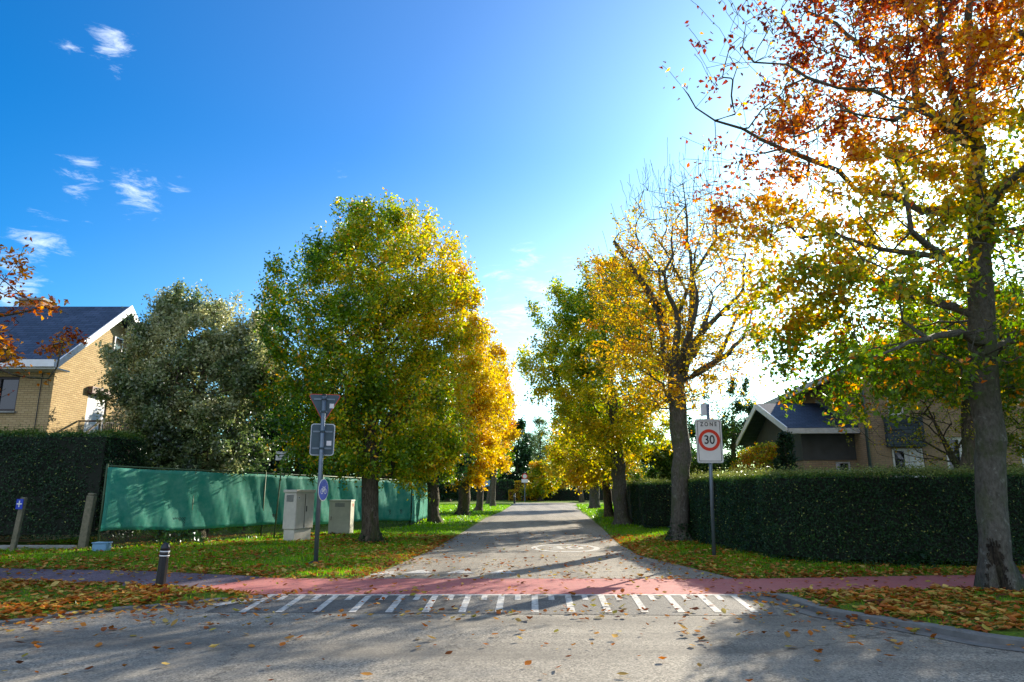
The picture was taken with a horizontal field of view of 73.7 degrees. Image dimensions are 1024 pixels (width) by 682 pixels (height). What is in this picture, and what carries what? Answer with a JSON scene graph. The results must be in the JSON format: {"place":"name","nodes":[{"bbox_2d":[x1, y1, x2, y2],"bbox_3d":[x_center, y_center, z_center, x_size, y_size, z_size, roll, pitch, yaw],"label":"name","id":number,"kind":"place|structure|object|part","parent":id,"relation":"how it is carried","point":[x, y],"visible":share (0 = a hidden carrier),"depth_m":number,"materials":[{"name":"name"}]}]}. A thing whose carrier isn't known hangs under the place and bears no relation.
{"place":"outdoors","nodes":[
{"label":"outdoors","id":0,"kind":"place"},
{"bbox_2d":[0,568,262,588],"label":"cycle path","id":1,"kind":"structure","parent":0,"point":[150,576],"depth_m":12.26,"materials":[{"name":"grey asphalt"}]},
{"bbox_2d":[0,594,1023,681],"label":"road","id":2,"kind":"structure","parent":0,"point":[381,647],"depth_m":6.59,"materials":[{"name":"grey asphalt"}]},
{"bbox_2d":[206,595,779,615],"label":"dark ramp","id":3,"kind":"structure","parent":2,"relation":"on","point":[660,605],"depth_m":9.17,"materials":[{"name":"grey asphalt"}]},
{"bbox_2d":[214,594,757,611],"bbox_3d":[-0.325,3.597,9.395,7.550,0.001,1.543,0,-12,0],"label":"comb marking","id":4,"kind":"object","parent":3,"relation":"on","point":[500,602],"visible":0.94,"depth_m":9.65,"materials":[{"name":"white paint"}]},
{"bbox_2d":[740,592,1023,651],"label":"gutter","id":5,"kind":"object","parent":2,"relation":"on","point":[919,632],"visible":0.86,"depth_m":7.67,"materials":[{"name":"concrete"}]},
{"bbox_2d":[0,500,1023,636],"bbox_3d":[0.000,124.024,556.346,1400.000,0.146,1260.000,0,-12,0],"label":"ground","id":6,"kind":"structure","parent":0,"point":[1014,631],"depth_m":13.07,"materials":[{"name":"green plant"}]},
{"bbox_2d":[9,497,27,551],"bbox_3d":[-11.954,4.500,16.497,0.216,1.413,0.142,0,-12,0],"label":"marker post","id":7,"kind":"object","parent":6,"relation":"on","point":[21,502],"visible":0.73,"depth_m":16.51,"materials":[{"name":"grey wood"}]},
{"bbox_2d":[0,545,75,549],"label":"edging wall","id":8,"kind":"structure","parent":6,"relation":"on","point":[3,547],"depth_m":17.02,"materials":[{"name":"concrete"}]},
{"bbox_2d":[0,237,89,397],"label":"tree","id":9,"kind":"object","parent":6,"relation":"on","point":[8,351],"visible":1,"depth_m":11.91,"materials":[{"name":"orange plant"}]},
{"bbox_2d":[0,297,146,541],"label":"yellow brick house","id":10,"kind":"structure","parent":6,"relation":"on","point":[61,400],"depth_m":21.52,"materials":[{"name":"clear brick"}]},
{"bbox_2d":[0,377,19,412],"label":"window","id":11,"kind":"structure","parent":10,"relation":"in","point":[7,403],"depth_m":20.55,"materials":[{"name":"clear glass"}]},
{"bbox_2d":[113,336,123,351],"bbox_3d":[-13.741,0.226,23.809,0.052,0.700,0.500,0,-12,0],"label":"window","id":12,"kind":"structure","parent":10,"relation":"in","point":[117,341],"depth_m":23.80,"materials":[{"name":"white glass"}]},
{"bbox_2d":[0,422,147,539],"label":"hedge","id":13,"kind":"object","parent":6,"relation":"on","point":[55,478],"visible":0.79,"depth_m":17.73,"materials":[{"name":"green plant"}]},
{"bbox_2d":[77,493,96,548],"bbox_3d":[-10.685,4.596,17.163,0.264,1.515,0.160,0,-12,0],"label":"wooden post","id":14,"kind":"object","parent":6,"relation":"on","point":[87,520],"visible":0.76,"depth_m":17.12,"materials":[{"name":"grey wood"}]},
{"bbox_2d":[92,542,112,550],"bbox_3d":[-9.980,5.052,16.602,0.370,0.315,0.270,0,-12,0],"label":"utility box","id":15,"kind":"object","parent":6,"relation":"on","point":[104,546],"visible":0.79,"depth_m":16.50,"materials":[{"name":"blue plastic"}]},
{"bbox_2d":[0,598,238,624],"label":"kerb","id":16,"kind":"structure","parent":6,"relation":"on","point":[50,616],"depth_m":8.71,"materials":[{"name":"concrete"}]},
{"bbox_2d":[125,462,166,541],"bbox_3d":[-10.865,4.662,19.551,1.915,2.442,1.976,5,-14,-24],"label":"garden plant","id":17,"kind":"object","parent":6,"relation":"on","point":[137,536],"visible":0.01,"depth_m":18.93,"materials":[{"name":"green plant"}]},
{"bbox_2d":[155,543,169,584],"bbox_3d":[-5.329,3.451,10.421,0.160,0.722,0.160,2,-12,0],"label":"bollard","id":18,"kind":"object","parent":6,"relation":"on","point":[162,569],"visible":0.82,"depth_m":10.38,"materials":[{"name":"black paint"}]},
{"bbox_2d":[150,529,209,545],"bbox_3d":[-9.076,5.392,18.712,1.609,0.509,1.551,12,-17,-43],"label":"ground ivy","id":19,"kind":"object","parent":6,"relation":"on","point":[164,536],"visible":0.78,"depth_m":18.50,"materials":[{"name":"green plant"}]},
{"bbox_2d":[87,278,289,538],"bbox_3d":[-9.950,2.094,21.668,6.364,8.516,3.508,0,-12,0],"label":"evergreen tree","id":20,"kind":"object","parent":6,"relation":"on","point":[154,397],"visible":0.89,"depth_m":21.04,"materials":[{"name":"green plant"}]},
{"bbox_2d":[171,360,304,475],"bbox_3d":[-14.433,4.541,33.171,8.750,8.570,9.326,-6,-14,24],"label":"evergreen tree","id":21,"kind":"object","parent":6,"relation":"on","point":[228,427],"depth_m":31.87,"materials":[{"name":"green plant"}]},
{"bbox_2d":[237,461,273,533],"bbox_3d":[-8.947,5.289,22.957,1.760,2.681,2.004,0,-12,0],"label":"garden plant","id":22,"kind":"object","parent":6,"relation":"on","point":[251,470],"visible":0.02,"depth_m":22.89,"materials":[{"name":"green plant"}]},
{"bbox_2d":[97,464,427,547],"bbox_3d":[-6.010,6.480,27.491,3.033,2.210,22.562,-3,-13,15],"label":"green fence","id":23,"kind":"object","parent":6,"relation":"on","point":[153,500],"visible":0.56,"depth_m":20.06,"materials":[{"name":"fabric"}]},
{"bbox_2d":[273,451,288,538],"bbox_3d":[-7.103,4.777,20.893,0.420,2.759,0.061,0,-12,0],"label":"name plate post","id":24,"kind":"object","parent":6,"relation":"on","point":[280,453],"visible":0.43,"depth_m":20.95,"materials":[{"name":"grey metal"}]},
{"bbox_2d":[232,362,347,477],"bbox_3d":[-9.192,4.250,29.285,5.902,7.473,5.418,0,-12,0],"label":"evergreen tree","id":25,"kind":"object","parent":6,"relation":"on","point":[272,466],"visible":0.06,"depth_m":28.10,"materials":[{"name":"green plant"}]},
{"bbox_2d":[282,490,315,540],"bbox_3d":[-6.330,5.222,20.223,0.520,1.600,0.820,-6,-14,25],"label":"street cabinet","id":26,"kind":"object","parent":6,"relation":"on","point":[298,514],"visible":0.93,"depth_m":20.00,"materials":[{"name":"grey plastic"}]},
{"bbox_3d":[-6.192,4.971,19.989,0.020,0.990,0.355,-6,-14,25],"label":"door","id":27,"kind":"part","parent":26,"relation":"part of","materials":[{"name":"grey plastic"}]},
{"bbox_3d":[-6.026,5.044,20.323,0.028,0.990,0.355,-6,-14,25],"label":"door","id":28,"kind":"part","parent":26,"relation":"part of","materials":[{"name":"grey plastic"}]},
{"bbox_2d":[308,394,339,564],"bbox_3d":[-3.993,2.893,14.273,0.480,3.589,0.483,-8,-15,33],"label":"sign post","id":29,"kind":"object","parent":6,"relation":"on","point":[322,438],"visible":0.98,"depth_m":14.42,"materials":[{"name":"metal"}]},
{"bbox_2d":[328,500,354,533],"bbox_3d":[-5.787,6.034,23.142,0.780,1.270,0.470,-1,-12,4],"label":"street cabinet","id":30,"kind":"object","parent":6,"relation":"on","point":[341,516],"visible":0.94,"depth_m":22.96,"materials":[{"name":"beige metal"}]},
{"bbox_3d":[-5.796,5.923,22.939,0.680,0.980,0.028,-1,-12,4],"label":"door","id":31,"kind":"part","parent":30,"relation":"part of","materials":[{"name":"beige paint"}]},
{"bbox_2d":[243,187,488,542],"bbox_3d":[-4.383,0.577,20.823,7.375,11.021,6.005,0,-12,0],"label":"tree","id":32,"kind":"object","parent":6,"relation":"on","point":[370,386],"visible":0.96,"depth_m":19.73,"materials":[{"name":"green plant"}]},
{"bbox_2d":[353,533,390,542],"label":"ground ivy","id":33,"kind":"object","parent":6,"relation":"on","point":[374,539],"visible":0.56,"depth_m":19.43,"materials":[{"name":"green plant"}]},
{"bbox_2d":[342,396,476,490],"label":"evergreen tree","id":34,"kind":"object","parent":6,"relation":"on","point":[461,469],"depth_m":34.47,"materials":[{"name":"green plant"}]},
{"bbox_2d":[385,347,465,522],"bbox_3d":[-4.258,4.396,32.649,4.290,8.740,4.178,0,-12,0],"label":"tree","id":35,"kind":"object","parent":6,"relation":"on","point":[433,510],"visible":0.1,"depth_m":31.93,"materials":[{"name":"green plant"}]},
{"bbox_2d":[438,480,473,501],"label":"background tree","id":36,"kind":"object","parent":6,"relation":"on","point":[446,498],"visible":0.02,"depth_m":97.05,"materials":[{"name":"green plant"}]},
{"bbox_2d":[439,479,477,500],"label":"evergreen shrub","id":37,"kind":"object","parent":6,"relation":"on","point":[448,491],"visible":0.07,"depth_m":45.40,"materials":[{"name":"green plant"}]},
{"bbox_2d":[451,508,471,515],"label":"ground ivy","id":38,"kind":"object","parent":6,"relation":"on","point":[455,513],"visible":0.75,"depth_m":41.16,"materials":[{"name":"green plant"}]},
{"bbox_2d":[441,479,513,500],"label":"hedge","id":39,"kind":"object","parent":6,"relation":"on","point":[503,486],"visible":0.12,"depth_m":107.61,"materials":[{"name":"green plant"}]},
{"bbox_2d":[443,307,517,515],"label":"tree","id":40,"kind":"object","parent":6,"relation":"on","point":[486,389],"visible":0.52,"depth_m":41.62,"materials":[{"name":"yellow plant"}]},
{"bbox_2d":[473,341,523,510],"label":"tree","id":41,"kind":"object","parent":6,"relation":"on","point":[513,437],"visible":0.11,"depth_m":52.32,"materials":[{"name":"yellow plant"}]},
{"bbox_2d":[486,469,513,479],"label":"background tree","id":42,"kind":"object","parent":6,"relation":"on","point":[505,474],"visible":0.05,"depth_m":114.29,"materials":[{"name":"green plant"}]},
{"bbox_2d":[484,441,518,503],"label":"tree","id":43,"kind":"object","parent":6,"relation":"on","point":[489,487],"visible":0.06,"depth_m":82.08,"materials":[{"name":"yellow plant"}]},
{"bbox_2d":[489,372,518,505],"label":"tree","id":44,"kind":"object","parent":6,"relation":"on","point":[493,491],"visible":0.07,"depth_m":67.37,"materials":[{"name":"yellow plant"}]},
{"bbox_2d":[0,532,1023,632],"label":"leaf litter","id":45,"kind":"object","parent":6,"relation":"on","point":[907,611],"visible":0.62,"depth_m":10.39,"materials":[{"name":"brown plant"}]},
{"bbox_2d":[508,489,519,500],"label":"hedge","id":46,"kind":"object","parent":6,"relation":"on","point":[511,493],"visible":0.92,"depth_m":105.25,"materials":[{"name":"green plant"}]},
{"bbox_2d":[504,415,534,487],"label":"conifer","id":47,"kind":"object","parent":6,"relation":"on","point":[521,463],"visible":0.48,"depth_m":117.65,"materials":[{"name":"green plant"}]},
{"bbox_2d":[514,480,536,500],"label":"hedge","id":48,"kind":"object","parent":6,"relation":"on","point":[518,484],"visible":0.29,"depth_m":107.58,"materials":[{"name":"green plant"}]},
{"bbox_2d":[513,431,545,481],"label":"background tree","id":49,"kind":"object","parent":6,"relation":"on","point":[537,442],"visible":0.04,"depth_m":148.13,"materials":[{"name":"green plant"}]},
{"bbox_2d":[519,456,561,500],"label":"background tree","id":50,"kind":"object","parent":6,"relation":"on","point":[538,488],"visible":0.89,"depth_m":102.77,"materials":[{"name":"yellow plant"}]},
{"bbox_2d":[528,414,552,475],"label":"background tree","id":51,"kind":"object","parent":6,"relation":"on","point":[537,422],"visible":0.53,"depth_m":133.39,"materials":[{"name":"green plant"}]},
{"bbox_2d":[544,472,568,490],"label":"background tree","id":52,"kind":"object","parent":6,"relation":"on","point":[562,486],"visible":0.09,"depth_m":112.49,"materials":[{"name":"yellow plant"}]},
{"bbox_2d":[540,435,584,502],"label":"tree","id":53,"kind":"object","parent":6,"relation":"on","point":[553,472],"visible":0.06,"depth_m":91.29,"materials":[{"name":"yellow plant"}]},
{"bbox_2d":[537,488,611,500],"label":"hedge","id":54,"kind":"object","parent":6,"relation":"on","point":[567,495],"visible":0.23,"depth_m":105.83,"materials":[{"name":"green plant"}]},
{"bbox_2d":[555,430,611,508],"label":"tree","id":55,"kind":"object","parent":6,"relation":"on","point":[594,501],"visible":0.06,"depth_m":58.20,"materials":[{"name":"yellow plant"}]},
{"bbox_2d":[547,388,644,516],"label":"tree","id":56,"kind":"object","parent":6,"relation":"on","point":[575,473],"visible":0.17,"depth_m":39.41,"materials":[{"name":"yellow plant"}]},
{"bbox_2d":[514,249,712,524],"bbox_3d":[4.264,2.023,31.832,8.302,13.017,8.817,6,-14,-24],"label":"tree","id":57,"kind":"object","parent":6,"relation":"on","point":[614,428],"visible":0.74,"depth_m":30.70,"materials":[{"name":"yellow plant"}]},
{"bbox_2d":[610,441,657,483],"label":"background tree","id":58,"kind":"object","parent":6,"relation":"on","point":[643,471],"visible":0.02,"depth_m":108.98,"materials":[{"name":"green plant"}]},
{"bbox_2d":[626,476,671,528],"bbox_3d":[6.194,7.746,33.398,1.476,2.246,13.760,-1,-12,3],"label":"hedge","id":59,"kind":"object","parent":6,"relation":"on","point":[649,502],"visible":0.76,"depth_m":27.05,"materials":[{"name":"green plant"}]},
{"bbox_2d":[626,438,693,480],"bbox_3d":[7.398,6.729,33.094,3.381,4.234,3.604,0,-12,0],"label":"garden shrub","id":60,"kind":"object","parent":6,"relation":"on","point":[661,462],"visible":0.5,"depth_m":32.44,"materials":[{"name":"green plant"}]},
{"bbox_2d":[656,415,696,475],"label":"background tree","id":61,"kind":"object","parent":6,"relation":"on","point":[692,428],"visible":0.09,"depth_m":88.94,"materials":[{"name":"green plant"}]},
{"bbox_2d":[664,522,692,540],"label":"ground ivy","id":62,"kind":"object","parent":6,"relation":"on","point":[669,532],"visible":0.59,"depth_m":19.92,"materials":[{"name":"green plant"}]},
{"bbox_2d":[573,137,795,540],"bbox_3d":[5.315,-0.253,21.378,7.170,12.913,7.415,11,-17,-41],"label":"tree","id":63,"kind":"object","parent":6,"relation":"on","point":[674,358],"visible":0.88,"depth_m":20.82,"materials":[{"name":"yellow plant"}]},
{"bbox_2d":[689,448,727,480],"bbox_3d":[6.954,5.320,24.144,1.976,3.201,1.655,8,-15,-32],"label":"garden shrub","id":64,"kind":"object","parent":6,"relation":"on","point":[694,464],"visible":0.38,"depth_m":23.90,"materials":[{"name":"green plant"}]},
{"bbox_2d":[695,404,723,554],"bbox_3d":[4.591,3.228,15.747,0.611,3.570,0.134,0,-12,0],"label":"zone sign","id":65,"kind":"object","parent":6,"relation":"on","point":[709,441],"visible":1,"depth_m":15.86,"materials":[{"name":"metal"}]},
{"bbox_2d":[691,375,761,472],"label":"pine tree","id":66,"kind":"object","parent":6,"relation":"on","point":[731,431],"visible":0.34,"depth_m":37.21,"materials":[{"name":"green plant"}]},
{"bbox_2d":[725,440,788,472],"bbox_3d":[7.605,4.610,20.892,2.019,3.150,2.051,3,-13,-13],"label":"garden shrub","id":67,"kind":"object","parent":6,"relation":"on","point":[749,457],"visible":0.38,"depth_m":20.91,"materials":[{"name":"yellow plant"}]},
{"bbox_2d":[772,430,800,471],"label":"cypress","id":68,"kind":"object","parent":6,"relation":"on","point":[783,441],"visible":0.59,"depth_m":20.27,"materials":[{"name":"green plant"}]},
{"bbox_2d":[647,0,1023,590],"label":"tree","id":69,"kind":"object","parent":6,"relation":"on","point":[976,337],"visible":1,"depth_m":10.83,"materials":[{"name":"orange plant"}]},
{"bbox_2d":[688,453,1023,566],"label":"hedge","id":70,"kind":"object","parent":6,"relation":"on","point":[863,516],"visible":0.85,"depth_m":13.95,"materials":[{"name":"green plant"}]},
{"bbox_2d":[736,315,1023,477],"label":"brick house","id":71,"kind":"structure","parent":6,"relation":"on","point":[818,441],"depth_m":23.49,"materials":[{"name":"beige brick"}]},
{"bbox_2d":[836,462,850,477],"bbox_3d":[11.398,4.660,23.484,0.492,0.992,0.095,-1,-12,5],"label":"window","id":72,"kind":"structure","parent":71,"relation":"in","point":[839,464],"depth_m":23.55,"materials":[{"name":"grey glass"}]},
{"bbox_2d":[887,386,906,416],"bbox_3d":[12.797,1.865,22.847,0.600,1.406,0.208,-1,-12,5],"label":"window","id":73,"kind":"structure","parent":71,"relation":"in","point":[891,386],"depth_m":22.81,"materials":[{"name":"grey glass"}]},
{"bbox_2d":[891,448,925,476],"bbox_3d":[13.003,4.503,22.305,0.960,1.960,0.080,-1,-12,5],"label":"window","id":74,"kind":"structure","parent":71,"relation":"in","point":[898,456],"depth_m":22.44,"materials":[{"name":"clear glass"}]},
{"bbox_2d":[945,437,962,469],"bbox_3d":[14.697,3.969,22.319,0.993,1.642,0.138,-1,-12,3],"label":"window","id":75,"kind":"structure","parent":71,"relation":"in","point":[958,439],"depth_m":22.40,"materials":[{"name":"white glass"}]},
{"bbox_2d":[755,591,1023,647],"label":"kerb","id":76,"kind":"structure","parent":6,"relation":"on","point":[978,636],"depth_m":7.60,"materials":[{"name":"concrete"}]},
{"bbox_2d":[892,549,938,567],"bbox_3d":[7.903,4.287,13.392,0.811,0.392,0.763,6,-14,-25],"label":"ground ivy","id":77,"kind":"object","parent":6,"relation":"on","point":[925,556],"visible":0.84,"depth_m":13.28,"materials":[{"name":"green plant"}]},
{"bbox_2d":[822,347,1021,468],"bbox_3d":[11.739,3.039,18.968,5.299,5.407,5.112,0,-12,0],"label":"fruit tree","id":78,"kind":"object","parent":6,"relation":"on","point":[950,453],"visible":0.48,"depth_m":18.98,"materials":[{"name":"green plant"}]},
{"bbox_2d":[851,277,1023,470],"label":"tree","id":79,"kind":"object","parent":6,"relation":"on","point":[968,450],"visible":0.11,"depth_m":17.75,"materials":[{"name":"green plant"}]},
{"bbox_2d":[1002,398,1023,469],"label":"fruit tree","id":80,"kind":"object","parent":6,"relation":"on","point":[1011,438],"visible":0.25,"depth_m":18.34,"materials":[{"name":"green plant"}]},
{"bbox_2d":[0,0,1023,489],"label":"sky","id":81,"kind":"structure","parent":0,"point":[146,145],"materials":[{"name":"blue"}]},
{"bbox_2d":[358,503,734,578],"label":"side street","id":82,"kind":"structure","parent":0,"point":[558,521],"depth_m":16.89,"materials":[{"name":"grey asphalt"}]},
{"bbox_2d":[370,570,514,574],"bbox_3d":[-1.329,4.402,13.031,2.809,0.001,0.728,1,-12,-4],"label":"shark tooth marking","id":83,"kind":"object","parent":82,"relation":"on","point":[457,571],"visible":0.85,"depth_m":12.90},
{"bbox_2d":[522,472,527,501],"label":"road sign","id":84,"kind":"object","parent":82,"relation":"on","point":[524,479],"visible":0.97,"depth_m":100.77,"materials":[{"name":"metal"}]},
{"bbox_2d":[531,544,599,551],"bbox_3d":[1.450,5.612,18.526,1.860,0.001,2.640,0,-12,0],"label":"speed circle marking","id":85,"kind":"object","parent":82,"relation":"on","point":[596,548],"visible":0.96,"depth_m":18.32,"materials":[{"name":"white paint"}]},
{"bbox_2d":[548,546,582,548],"bbox_3d":[1.467,5.625,18.591,0.946,0.002,1.184,0,-12,0],"label":"number marking","id":86,"kind":"object","parent":82,"relation":"on","point":[567,547],"visible":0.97,"depth_m":18.62,"materials":[{"name":"white paint"}]},
{"bbox_2d":[199,574,1023,594],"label":"cycle path","id":87,"kind":"structure","parent":0,"point":[528,586],"depth_m":11.12,"materials":[{"name":"red asphalt"}]},
{"bbox_2d":[0,532,1023,681],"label":"scattered leaves","id":88,"kind":"object","parent":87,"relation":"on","point":[786,633],"visible":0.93,"depth_m":9.08,"materials":[{"name":"orange plant"}]}
]}

